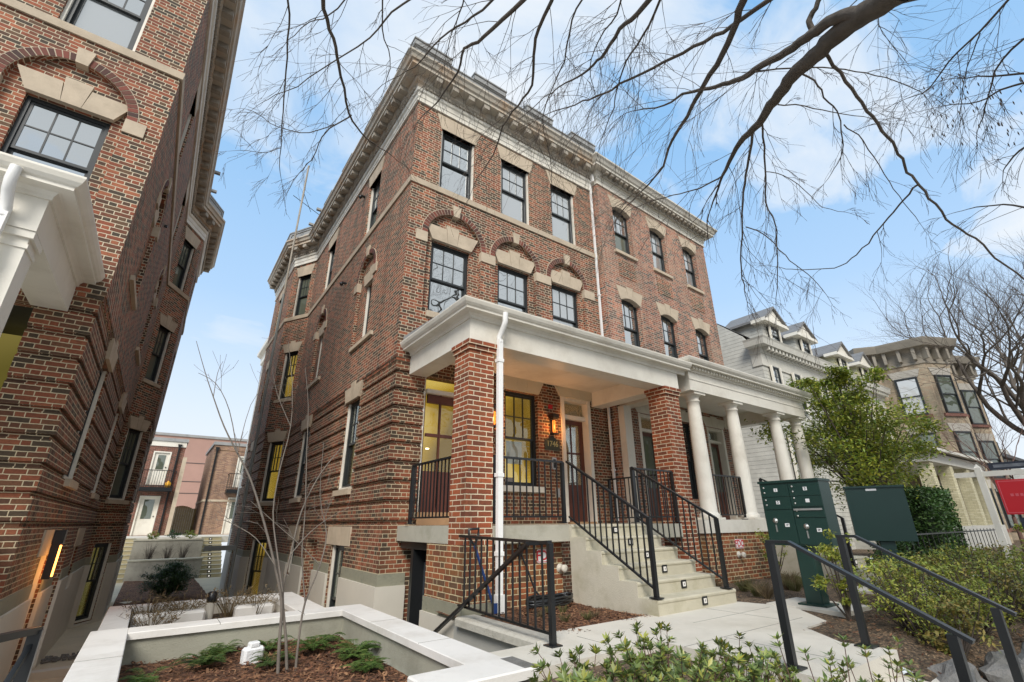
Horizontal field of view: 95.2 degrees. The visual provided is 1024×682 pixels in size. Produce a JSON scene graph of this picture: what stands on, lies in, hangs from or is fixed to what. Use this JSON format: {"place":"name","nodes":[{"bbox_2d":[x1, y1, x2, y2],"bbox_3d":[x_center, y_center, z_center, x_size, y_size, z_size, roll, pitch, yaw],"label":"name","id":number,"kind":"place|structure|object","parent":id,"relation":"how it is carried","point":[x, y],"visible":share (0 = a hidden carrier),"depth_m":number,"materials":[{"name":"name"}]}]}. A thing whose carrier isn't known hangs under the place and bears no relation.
{"place":"outdoors","nodes":[
{"label":"outdoors","id":0,"kind":"place"},
{"bbox_2d":[28,577,221,681],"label":"passage paving","id":1,"kind":"structure","parent":0,"point":[70,641],"depth_m":9.64,"materials":[{"name":"concrete"}]},
{"bbox_2d":[0,626,43,681],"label":"handrail","id":2,"kind":"object","parent":1,"relation":"on","point":[20,670],"visible":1,"depth_m":2.23,"materials":[{"name":"black metal"}]},
{"bbox_2d":[0,0,245,681],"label":"brick house","id":3,"kind":"structure","parent":1,"relation":"on","point":[111,121],"depth_m":6.63,"materials":[{"name":"red brick"}]},
{"bbox_2d":[40,530,67,579],"bbox_3d":[-6.413,2.987,6.549,0.120,0.630,0.160,14,-26,-33],"label":"wall light","id":4,"kind":"object","parent":3,"relation":"attached to","point":[59,538],"visible":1,"depth_m":6.53,"materials":[{"name":"black metal"}]},
{"bbox_2d":[0,95,110,180],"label":"window","id":5,"kind":"structure","parent":3,"relation":"in","point":[43,132],"depth_m":6.28,"materials":[{"name":"glass"}]},
{"bbox_2d":[62,370,105,478],"bbox_3d":[-6.576,1.201,7.118,0.153,1.766,0.809,14,-26,-33],"label":"window","id":6,"kind":"structure","parent":3,"relation":"in","point":[96,392],"depth_m":7.39,"materials":[{"name":"glass"}]},
{"bbox_2d":[74,543,111,622],"bbox_3d":[-10.105,5.746,11.160,0.153,1.676,0.610,2,-21,-5],"label":"window","id":7,"kind":"structure","parent":3,"relation":"in","point":[100,553],"depth_m":11.28,"materials":[{"name":"glass"}]},
{"bbox_2d":[59,0,154,51],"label":"window","id":8,"kind":"structure","parent":3,"relation":"in","point":[121,22],"depth_m":7.12,"materials":[{"name":"glass"}]},
{"bbox_2d":[106,429,142,499],"bbox_3d":[-10.125,3.204,12.166,0.153,1.766,0.610,2,-21,-5],"label":"window","id":9,"kind":"structure","parent":3,"relation":"in","point":[127,459],"depth_m":12.24,"materials":[{"name":"glass"}]},
{"bbox_2d":[145,327,170,382],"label":"window","id":10,"kind":"structure","parent":3,"relation":"in","point":[158,353],"depth_m":13.39,"materials":[{"name":"glass"}]},
{"bbox_2d":[172,241,193,290],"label":"window","id":11,"kind":"structure","parent":3,"relation":"in","point":[186,254],"depth_m":14.44,"materials":[{"name":"glass"}]},
{"bbox_2d":[113,577,206,605],"bbox_3d":[-9.673,7.402,13.008,2.370,0.094,17.150,14,-26,-33],"label":"mulch bed","id":12,"kind":"object","parent":1,"relation":"on","point":[131,590],"visible":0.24,"depth_m":15.48,"materials":[{"name":"brown soil"}]},
{"bbox_2d":[135,557,200,597],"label":"round bush","id":13,"kind":"object","parent":12,"relation":"on","point":[171,584],"visible":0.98,"depth_m":14.47,"materials":[{"name":"green plant"}]},
{"bbox_2d":[122,538,204,582],"bbox_3d":[-15.407,9.691,20.780,2.660,1.640,3.250,14,-26,-33],"label":"terrace planter","id":14,"kind":"object","parent":1,"relation":"on","point":[138,564],"visible":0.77,"depth_m":20.35,"materials":[{"name":"beige concrete"}]},
{"bbox_2d":[98,592,324,630],"bbox_3d":[-3.748,4.117,5.736,2.336,1.400,2.750,14,-26,-33],"label":"planter","id":15,"kind":"object","parent":1,"relation":"on","point":[112,619],"visible":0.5,"depth_m":6.47,"materials":[{"name":"white concrete"}]},
{"bbox_2d":[129,608,205,627],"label":"stone block","id":16,"kind":"structure","parent":15,"relation":"on","point":[194,615],"depth_m":6.12,"materials":[{"name":"white stone"}]},
{"bbox_2d":[203,165,318,595],"bbox_3d":[-7.667,0.265,14.954,1.473,14.700,0.188,19,-28,-41],"label":"mast","id":17,"kind":"object","parent":1,"relation":"on","point":[221,548],"visible":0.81,"depth_m":14.00,"materials":[{"name":"metal"}]},
{"bbox_2d":[63,604,538,681],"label":"planter","id":18,"kind":"object","parent":1,"relation":"on","point":[413,652],"visible":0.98,"depth_m":4.32,"materials":[{"name":"white concrete"}]},
{"bbox_2d":[118,636,407,681],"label":"mulch bed","id":19,"kind":"object","parent":18,"relation":"in","point":[273,676],"visible":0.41,"depth_m":4.08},
{"bbox_2d":[169,643,239,668],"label":"fern","id":20,"kind":"object","parent":19,"relation":"on","point":[206,659],"visible":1,"depth_m":4.14,"materials":[{"name":"green plant"}]},
{"bbox_2d":[196,329,355,673],"bbox_3d":[-2.366,1.417,4.528,1.704,3.219,0.548,11,-24,-28],"label":"sapling","id":21,"kind":"object","parent":19,"relation":"on","point":[281,586],"visible":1,"depth_m":4.38,"materials":[{"name":"brown plant"}]},
{"bbox_2d":[330,639,381,660],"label":"fern","id":22,"kind":"object","parent":19,"relation":"on","point":[365,647],"visible":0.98,"depth_m":4.42,"materials":[{"name":"green plant"}]},
{"bbox_2d":[218,36,702,638],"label":"brick house","id":23,"kind":"structure","parent":1,"relation":"on","point":[426,332],"depth_m":9.89,"materials":[{"name":"red brick"}]},
{"bbox_2d":[243,539,267,595],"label":"window","id":24,"kind":"structure","parent":23,"relation":"in","point":[257,554],"depth_m":13.28,"materials":[{"name":"glass"}]},
{"bbox_2d":[259,441,283,502],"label":"window","id":25,"kind":"structure","parent":23,"relation":"in","point":[274,457],"depth_m":14.22,"materials":[{"name":"glass"}]},
{"bbox_2d":[278,352,297,399],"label":"window","id":26,"kind":"structure","parent":23,"relation":"in","point":[287,368],"depth_m":15.33,"materials":[{"name":"glass"}]},
{"bbox_2d":[326,545,343,606],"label":"window","id":27,"kind":"structure","parent":23,"relation":"in","point":[338,551],"depth_m":8.70,"materials":[{"name":"paint"}]},
{"bbox_2d":[338,400,360,489],"bbox_3d":[-3.204,2.087,9.461,0.153,1.766,0.809,14,-26,-33],"label":"window","id":28,"kind":"structure","parent":23,"relation":"in","point":[353,410],"depth_m":9.62,"materials":[{"name":"glass"}]},
{"bbox_2d":[401,541,426,625],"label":"basement door","id":29,"kind":"structure","parent":23,"relation":"in","point":[417,562],"depth_m":6.71,"materials":[{"name":"black metal"}]},
{"bbox_2d":[408,456,450,523],"bbox_3d":[-1.194,2.180,6.752,0.120,0.874,1.330,14,-26,-33],"label":"railing","id":30,"kind":"object","parent":23,"relation":"on","point":[412,492],"visible":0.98,"depth_m":6.81,"materials":[{"name":"black metal"}]},
{"bbox_2d":[418,393,453,511],"bbox_3d":[-1.102,1.994,8.340,1.164,2.003,0.054,14,-26,-33],"label":"window","id":31,"kind":"structure","parent":23,"relation":"in","point":[431,399],"depth_m":8.06,"materials":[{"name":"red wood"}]},
{"bbox_2d":[427,242,467,312],"bbox_3d":[-1.324,-1.167,9.483,0.870,1.610,0.108,14,-26,-33],"label":"window","id":32,"kind":"structure","parent":23,"relation":"in","point":[448,267],"depth_m":9.52,"materials":[{"name":"glass"}]},
{"bbox_2d":[439,131,473,200],"bbox_3d":[-1.277,-3.878,10.495,0.863,1.599,0.153,14,-26,-33],"label":"window","id":33,"kind":"structure","parent":23,"relation":"in","point":[452,169],"depth_m":10.54,"materials":[{"name":"glass"}]},
{"bbox_2d":[497,266,527,312],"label":"window","id":34,"kind":"structure","parent":23,"relation":"in","point":[512,285],"depth_m":10.48,"materials":[{"name":"glass"}]},
{"bbox_2d":[501,162,528,224],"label":"window","id":35,"kind":"structure","parent":23,"relation":"in","point":[516,207],"depth_m":11.42,"materials":[{"name":"glass"}]},
{"bbox_2d":[505,391,536,486],"bbox_3d":[0.120,1.951,9.349,0.816,1.835,0.108,14,-26,-33],"label":"window","id":36,"kind":"structure","parent":23,"relation":"in","point":[510,394],"depth_m":9.47,"materials":[{"name":"paint"}]},
{"bbox_2d":[493,455,569,523],"bbox_3d":[0.251,2.095,6.559,1.360,0.874,0.120,14,-26,-33],"label":"railing","id":37,"kind":"object","parent":23,"relation":"on","point":[563,495],"visible":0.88,"depth_m":6.61,"materials":[{"name":"black metal"}]},
{"bbox_2d":[550,187,575,244],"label":"window","id":38,"kind":"structure","parent":23,"relation":"in","point":[561,219],"depth_m":12.27,"materials":[{"name":"glass"}]},
{"bbox_2d":[551,284,577,327],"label":"window","id":39,"kind":"structure","parent":23,"relation":"in","point":[564,305],"depth_m":11.33,"materials":[{"name":"glass"}]},
{"bbox_2d":[565,420,587,521],"bbox_3d":[1.315,2.740,9.984,0.695,2.094,0.113,14,-26,-33],"label":"door","id":40,"kind":"structure","parent":23,"relation":"in","point":[574,432],"depth_m":10.10,"materials":[{"name":"red wood"}]},
{"bbox_2d":[634,467,677,521],"bbox_3d":[2.467,2.658,8.050,1.160,0.874,0.120,14,-26,-33],"label":"railing","id":41,"kind":"object","parent":23,"relation":"on","point":[673,489],"visible":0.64,"depth_m":8.15,"materials":[{"name":"black metal"}]},
{"bbox_2d":[453,614,558,651],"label":"retaining wall","id":42,"kind":"structure","parent":1,"relation":"on","point":[484,634],"depth_m":4.79,"materials":[{"name":"grey paint"}]},
{"bbox_2d":[433,535,562,648],"bbox_3d":[-0.350,2.790,5.045,0.122,1.277,2.527,14,-26,-33],"label":"guard railing","id":43,"kind":"object","parent":42,"relation":"on","point":[552,634],"visible":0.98,"depth_m":4.64,"materials":[{"name":"black metal"}]},
{"bbox_2d":[127,437,189,535],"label":"carriage house","id":44,"kind":"structure","parent":0,"point":[155,504],"depth_m":26.41,"materials":[{"name":"brick"}]},
{"bbox_2d":[129,496,160,535],"bbox_3d":[-20.280,9.653,25.863,0.950,2.050,0.141,14,-26,-33],"label":"door","id":45,"kind":"structure","parent":44,"relation":"in","point":[146,511],"depth_m":25.85,"materials":[{"name":"white paint"}]},
{"bbox_2d":[146,451,171,484],"bbox_3d":[-20.256,7.286,26.813,0.850,1.850,0.141,14,-26,-33],"label":"door","id":46,"kind":"structure","parent":44,"relation":"in","point":[161,459],"depth_m":26.82,"materials":[{"name":"white paint"}]},
{"bbox_2d":[126,532,228,541],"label":"yard","id":47,"kind":"structure","parent":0,"point":[224,537],"depth_m":23.49,"materials":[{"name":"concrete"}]},
{"bbox_2d":[154,432,247,530],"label":"warehouse","id":48,"kind":"structure","parent":47,"relation":"on","point":[197,448],"depth_m":42.32,"materials":[{"name":"paint"}]},
{"bbox_2d":[199,536,221,577],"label":"garden stairs","id":49,"kind":"structure","parent":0,"point":[211,564],"depth_m":21.42,"materials":[{"name":"concrete"}]},
{"bbox_2d":[191,441,246,534],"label":"carriage house","id":50,"kind":"structure","parent":0,"point":[219,483],"depth_m":28.26,"materials":[{"name":"brown brick"}]},
{"bbox_2d":[169,506,196,533],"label":"wooden gate","id":51,"kind":"structure","parent":50,"relation":"attached to","point":[182,517],"depth_m":29.85,"materials":[{"name":"brown wood"}]},
{"bbox_2d":[436,602,642,632],"bbox_3d":[0.404,3.216,5.468,1.820,0.050,2.100,14,-26,-33],"label":"mulch bed","id":52,"kind":"object","parent":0,"point":[572,620],"visible":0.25,"depth_m":5.39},
{"bbox_2d":[156,0,1023,673],"label":"sky","id":53,"kind":"structure","parent":0,"point":[231,310],"materials":[{"name":"blue"}]},
{"bbox_2d":[539,651,732,681],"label":"mulch bed","id":54,"kind":"object","parent":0,"point":[600,669],"visible":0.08,"depth_m":3.66,"materials":[{"name":"soil"}]},
{"bbox_2d":[527,642,681,681],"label":"leathery shrub","id":55,"kind":"object","parent":54,"relation":"on","point":[584,675],"visible":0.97,"depth_m":2.59,"materials":[{"name":"green plant"}]},
{"bbox_2d":[600,621,746,681],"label":"leathery shrub","id":56,"kind":"object","parent":54,"relation":"on","point":[678,666],"visible":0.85,"depth_m":2.86,"materials":[{"name":"green plant"}]},
{"bbox_2d":[681,631,802,681],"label":"leathery shrub","id":57,"kind":"object","parent":54,"relation":"on","point":[756,669],"visible":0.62,"depth_m":2.99,"materials":[{"name":"green plant"}]},
{"bbox_2d":[766,631,905,681],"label":"leathery shrub","id":58,"kind":"object","parent":54,"relation":"on","point":[833,678],"visible":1,"depth_m":2.27,"materials":[{"name":"green plant"}]},
{"bbox_2d":[823,635,924,681],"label":"leathery shrub","id":59,"kind":"object","parent":54,"relation":"on","point":[852,664],"visible":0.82,"depth_m":2.61,"materials":[{"name":"green plant"}]},
{"bbox_2d":[489,602,902,681],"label":"front walk","id":60,"kind":"structure","parent":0,"point":[685,630],"depth_m":4.23,"materials":[{"name":"concrete"}]},
{"bbox_2d":[720,559,971,603],"bbox_3d":[6.386,4.636,9.205,12.000,0.052,2.600,14,-26,-33],"label":"mulch bed","id":61,"kind":"object","parent":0,"point":[746,596],"visible":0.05,"depth_m":7.08,"materials":[{"name":"soil"}]},
{"bbox_2d":[569,524,736,616],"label":"front steps","id":62,"kind":"structure","parent":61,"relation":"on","point":[602,577],"depth_m":6.15,"materials":[{"name":"concrete"}]},
{"bbox_2d":[565,461,663,599],"bbox_3d":[1.274,2.391,6.226,0.120,1.697,1.477,14,-26,-33],"label":"stair railing","id":63,"kind":"object","parent":62,"relation":"on","point":[654,586],"visible":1,"depth_m":6.01,"materials":[{"name":"black metal"}]},
{"bbox_2d":[629,466,732,588],"bbox_3d":[2.428,2.696,7.032,0.120,1.697,1.530,14,-26,-33],"label":"stair railing","id":64,"kind":"object","parent":62,"relation":"on","point":[724,577],"visible":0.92,"depth_m":6.87,"materials":[{"name":"black metal"}]},
{"bbox_2d":[588,151,814,583],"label":"brick house","id":65,"kind":"structure","parent":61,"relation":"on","point":[653,300],"depth_m":12.40,"materials":[{"name":"brick"}]},
{"bbox_2d":[612,209,629,254],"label":"window","id":66,"kind":"structure","parent":65,"relation":"in","point":[621,238],"depth_m":13.50,"materials":[{"name":"glass"}]},
{"bbox_2d":[621,300,639,346],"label":"window","id":67,"kind":"structure","parent":65,"relation":"in","point":[631,331],"depth_m":12.45,"materials":[{"name":"glass"}]},
{"bbox_2d":[642,432,660,520],"bbox_3d":[3.283,3.210,11.154,0.723,2.039,0.095,14,-26,-33],"label":"door","id":68,"kind":"structure","parent":65,"relation":"in","point":[647,437],"depth_m":11.35,"materials":[{"name":"black wood"}]},
{"bbox_2d":[710,443,729,519],"bbox_3d":[5.638,3.855,12.859,0.723,2.039,0.095,14,-26,-33],"label":"door","id":69,"kind":"structure","parent":65,"relation":"in","point":[714,447],"depth_m":13.02,"materials":[{"name":"black wood"}]},
{"bbox_2d":[712,474,747,519],"bbox_3d":[4.409,3.178,9.507,1.160,0.854,0.120,14,-26,-33],"label":"railing","id":70,"kind":"object","parent":65,"relation":"on","point":[741,494],"visible":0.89,"depth_m":9.59,"materials":[{"name":"black metal"}]},
{"bbox_2d":[775,545,874,579],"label":"front steps","id":71,"kind":"structure","parent":61,"relation":"on","point":[790,562],"depth_m":9.23,"materials":[{"name":"concrete"}]},
{"bbox_2d":[744,364,952,563],"bbox_3d":[9.353,3.238,12.487,5.571,5.136,4.497,14,-26,-33],"label":"broadleaf tree","id":72,"kind":"object","parent":61,"relation":"on","point":[868,460],"visible":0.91,"depth_m":11.91,"materials":[{"name":"green plant"}]},
{"bbox_2d":[907,528,998,564],"bbox_3d":[10.820,4.950,11.186,7.507,0.800,0.030,14,-26,-33],"label":"iron fence","id":73,"kind":"object","parent":61,"relation":"on","point":[945,532],"visible":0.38,"depth_m":11.10,"materials":[{"name":"black metal"}]},
{"bbox_2d":[802,571,1023,681],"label":"mulch bed","id":74,"kind":"object","parent":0,"point":[913,647],"visible":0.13,"depth_m":4.55,"materials":[{"name":"soil"}]},
{"bbox_2d":[122,603,1023,681],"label":"bark chips","id":75,"kind":"object","parent":74,"relation":"on","point":[217,671],"visible":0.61,"depth_m":4.17,"materials":[{"name":"brown wood"}]},
{"bbox_2d":[806,528,868,620],"bbox_3d":[3.728,2.661,5.362,0.586,0.961,0.570,-6,-22,15],"label":"shrub","id":76,"kind":"object","parent":74,"relation":"on","point":[840,586],"visible":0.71,"depth_m":5.33,"materials":[{"name":"green plant"}]},
{"bbox_2d":[766,584,939,617],"bbox_3d":[4.952,3.600,6.418,3.200,0.145,1.250,14,-26,-33],"label":"mailbox pad","id":77,"kind":"object","parent":74,"relation":"on","point":[795,601],"visible":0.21,"depth_m":5.75,"materials":[{"name":"concrete"}]},
{"bbox_2d":[757,478,840,607],"bbox_3d":[3.857,2.624,6.154,0.354,1.512,0.794,14,-26,-33],"label":"mailbox cluster","id":78,"kind":"object","parent":77,"relation":"on","point":[801,513],"visible":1,"depth_m":6.07,"materials":[{"name":"green metal"}]},
{"bbox_2d":[765,510,799,543],"bbox_3d":[3.613,2.491,6.265,0.024,0.420,0.373,14,-26,-33],"label":"mail door","id":79,"kind":"structure","parent":78,"relation":"in","point":[781,524],"depth_m":6.26,"materials":[{"name":"green metal"}]},
{"bbox_2d":[795,518,831,544],"bbox_3d":[3.836,2.426,5.958,0.024,0.315,0.373,14,-26,-33],"label":"mail door","id":80,"kind":"structure","parent":78,"relation":"in","point":[810,530],"depth_m":5.96,"materials":[{"name":"green metal"}]},
{"bbox_2d":[842,485,918,585],"bbox_3d":[5.891,3.083,7.374,0.794,1.512,0.354,-13,-25,30],"label":"mailbox cluster","id":81,"kind":"object","parent":77,"relation":"on","point":[881,515],"visible":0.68,"depth_m":7.36,"materials":[{"name":"green metal"}]},
{"bbox_2d":[858,555,942,617],"bbox_3d":[4.374,2.813,5.276,0.794,0.714,0.867,-13,-24,28],"label":"shrub","id":82,"kind":"object","parent":74,"relation":"on","point":[898,582],"visible":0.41,"depth_m":5.32,"materials":[{"name":"green plant"}]},
{"bbox_2d":[856,552,947,630],"bbox_3d":[3.990,2.594,4.805,0.828,0.788,0.778,14,-26,-33],"label":"shrub","id":83,"kind":"object","parent":74,"relation":"on","point":[882,570],"visible":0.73,"depth_m":4.81,"materials":[{"name":"green plant"}]},
{"bbox_2d":[886,581,963,644],"bbox_3d":[3.929,2.614,4.458,0.583,0.555,0.548,-20,-29,41],"label":"shrub","id":84,"kind":"object","parent":74,"relation":"on","point":[921,629],"visible":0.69,"depth_m":4.44,"materials":[{"name":"green plant"}]},
{"bbox_2d":[910,542,987,599],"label":"shrub","id":85,"kind":"object","parent":74,"relation":"on","point":[960,550],"visible":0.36,"depth_m":6.42,"materials":[{"name":"green plant"}]},
{"bbox_2d":[927,659,986,681],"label":"boulder","id":86,"kind":"object","parent":74,"relation":"on","point":[947,669],"visible":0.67,"depth_m":3.75,"materials":[{"name":"grey stone"}]},
{"bbox_2d":[907,595,1015,658],"bbox_3d":[4.050,2.659,4.343,0.705,0.532,0.965,-7,-22,16],"label":"shrub","id":87,"kind":"object","parent":74,"relation":"on","point":[954,607],"visible":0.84,"depth_m":4.24,"materials":[{"name":"green plant"}]},
{"bbox_2d":[922,571,1013,640],"bbox_3d":[4.645,2.688,4.757,0.656,0.624,0.616,11,-24,-28],"label":"shrub","id":88,"kind":"object","parent":74,"relation":"on","point":[976,601],"visible":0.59,"depth_m":4.71,"materials":[{"name":"green plant"}]},
{"bbox_2d":[918,556,1019,634],"bbox_3d":[4.846,2.695,4.963,0.802,0.763,0.753,14,-26,-33],"label":"shrub","id":89,"kind":"object","parent":74,"relation":"on","point":[990,566],"visible":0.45,"depth_m":4.97,"materials":[{"name":"green plant"}]},
{"bbox_2d":[933,543,1023,601],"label":"shrub","id":90,"kind":"object","parent":74,"relation":"on","point":[997,564],"visible":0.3,"depth_m":6.46,"materials":[{"name":"green plant"}]},
{"bbox_2d":[942,559,1023,626],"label":"shrub","id":91,"kind":"object","parent":74,"relation":"on","point":[1017,588],"visible":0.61,"depth_m":5.10,"materials":[{"name":"green plant"}]},
{"bbox_2d":[953,461,1023,563],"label":"yard sign","id":92,"kind":"object","parent":74,"relation":"on","point":[1011,491],"visible":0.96,"depth_m":9.41,"materials":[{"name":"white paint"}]},
{"bbox_2d":[970,547,1023,618],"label":"shrub","id":93,"kind":"object","parent":74,"relation":"on","point":[1015,564],"visible":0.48,"depth_m":5.80,"materials":[{"name":"green plant"}]},
{"bbox_2d":[978,650,1023,681],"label":"boulder","id":94,"kind":"object","parent":74,"relation":"on","point":[995,668],"visible":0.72,"depth_m":3.86,"materials":[{"name":"grey stone"}]},
{"bbox_2d":[852,540,1023,562],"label":"yard","id":95,"kind":"structure","parent":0,"point":[860,552],"depth_m":16.60,"materials":[{"name":"soil"}]},
{"bbox_2d":[717,306,856,549],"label":"frame house","id":96,"kind":"structure","parent":95,"relation":"on","point":[738,338],"depth_m":18.68,"materials":[{"name":"white wood"}]},
{"bbox_2d":[812,341,907,486],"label":"frame house","id":97,"kind":"structure","parent":95,"relation":"on","point":[838,353],"depth_m":23.52,"materials":[{"name":"white wood"}]},
{"bbox_2d":[867,484,970,562],"bbox_3d":[11.248,5.167,13.181,2.388,2.141,2.071,14,-26,-33],"label":"clipped hedge","id":98,"kind":"object","parent":95,"relation":"on","point":[933,510],"visible":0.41,"depth_m":12.39,"materials":[{"name":"green plant"}]},
{"bbox_2d":[827,439,1011,549],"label":"porch","id":99,"kind":"structure","parent":95,"relation":"on","point":[976,505],"depth_m":18.32,"materials":[{"name":"white wood"}]},
{"bbox_2d":[849,336,1023,542],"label":"tan house","id":100,"kind":"structure","parent":95,"relation":"on","point":[960,395],"depth_m":24.45,"materials":[{"name":"brick"}]},
{"bbox_2d":[851,229,1023,435],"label":"bare tree","id":101,"kind":"object","parent":95,"relation":"on","point":[1010,362],"visible":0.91,"depth_m":24.10,"materials":[{"name":"brown plant"}]},
{"bbox_2d":[914,389,1023,550],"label":"bare tree","id":102,"kind":"object","parent":95,"relation":"on","point":[1019,533],"visible":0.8,"depth_m":16.35,"materials":[{"name":"brown plant"}]},
{"bbox_2d":[928,280,1023,440],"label":"bare tree","id":103,"kind":"object","parent":95,"relation":"on","point":[1015,368],"visible":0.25,"depth_m":42.36,"materials":[{"name":"brown plant"}]},
{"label":"verge","id":104,"kind":"structure","parent":0,"visible":0},
{"bbox_2d":[216,0,1023,367],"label":"street tree","id":105,"kind":"object","parent":104,"relation":"on","point":[846,22],"visible":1,"depth_m":5.74,"materials":[{"name":"brown plant"}]},
{"bbox_2d":[852,0,1023,312],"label":"seed ball tree","id":106,"kind":"object","parent":104,"relation":"on","point":[993,75],"visible":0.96,"depth_m":5.24,"materials":[{"name":"brown plant"}]},
{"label":"sidewalk","id":107,"kind":"structure","parent":0,"visible":0},
{"bbox_2d":[891,672,939,681],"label":"walk steps","id":108,"kind":"structure","parent":107,"relation":"on","point":[900,679],"depth_m":3.69,"materials":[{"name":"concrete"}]},
{"bbox_2d":[765,540,974,681],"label":"handrail","id":109,"kind":"object","parent":108,"relation":"on","point":[953,637],"visible":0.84,"depth_m":3.35,"materials":[{"name":"black metal"}]},
{"bbox_2d":[835,535,1023,681],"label":"handrail","id":110,"kind":"object","parent":108,"relation":"on","point":[1007,644],"visible":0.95,"depth_m":3.79,"materials":[{"name":"black metal"}]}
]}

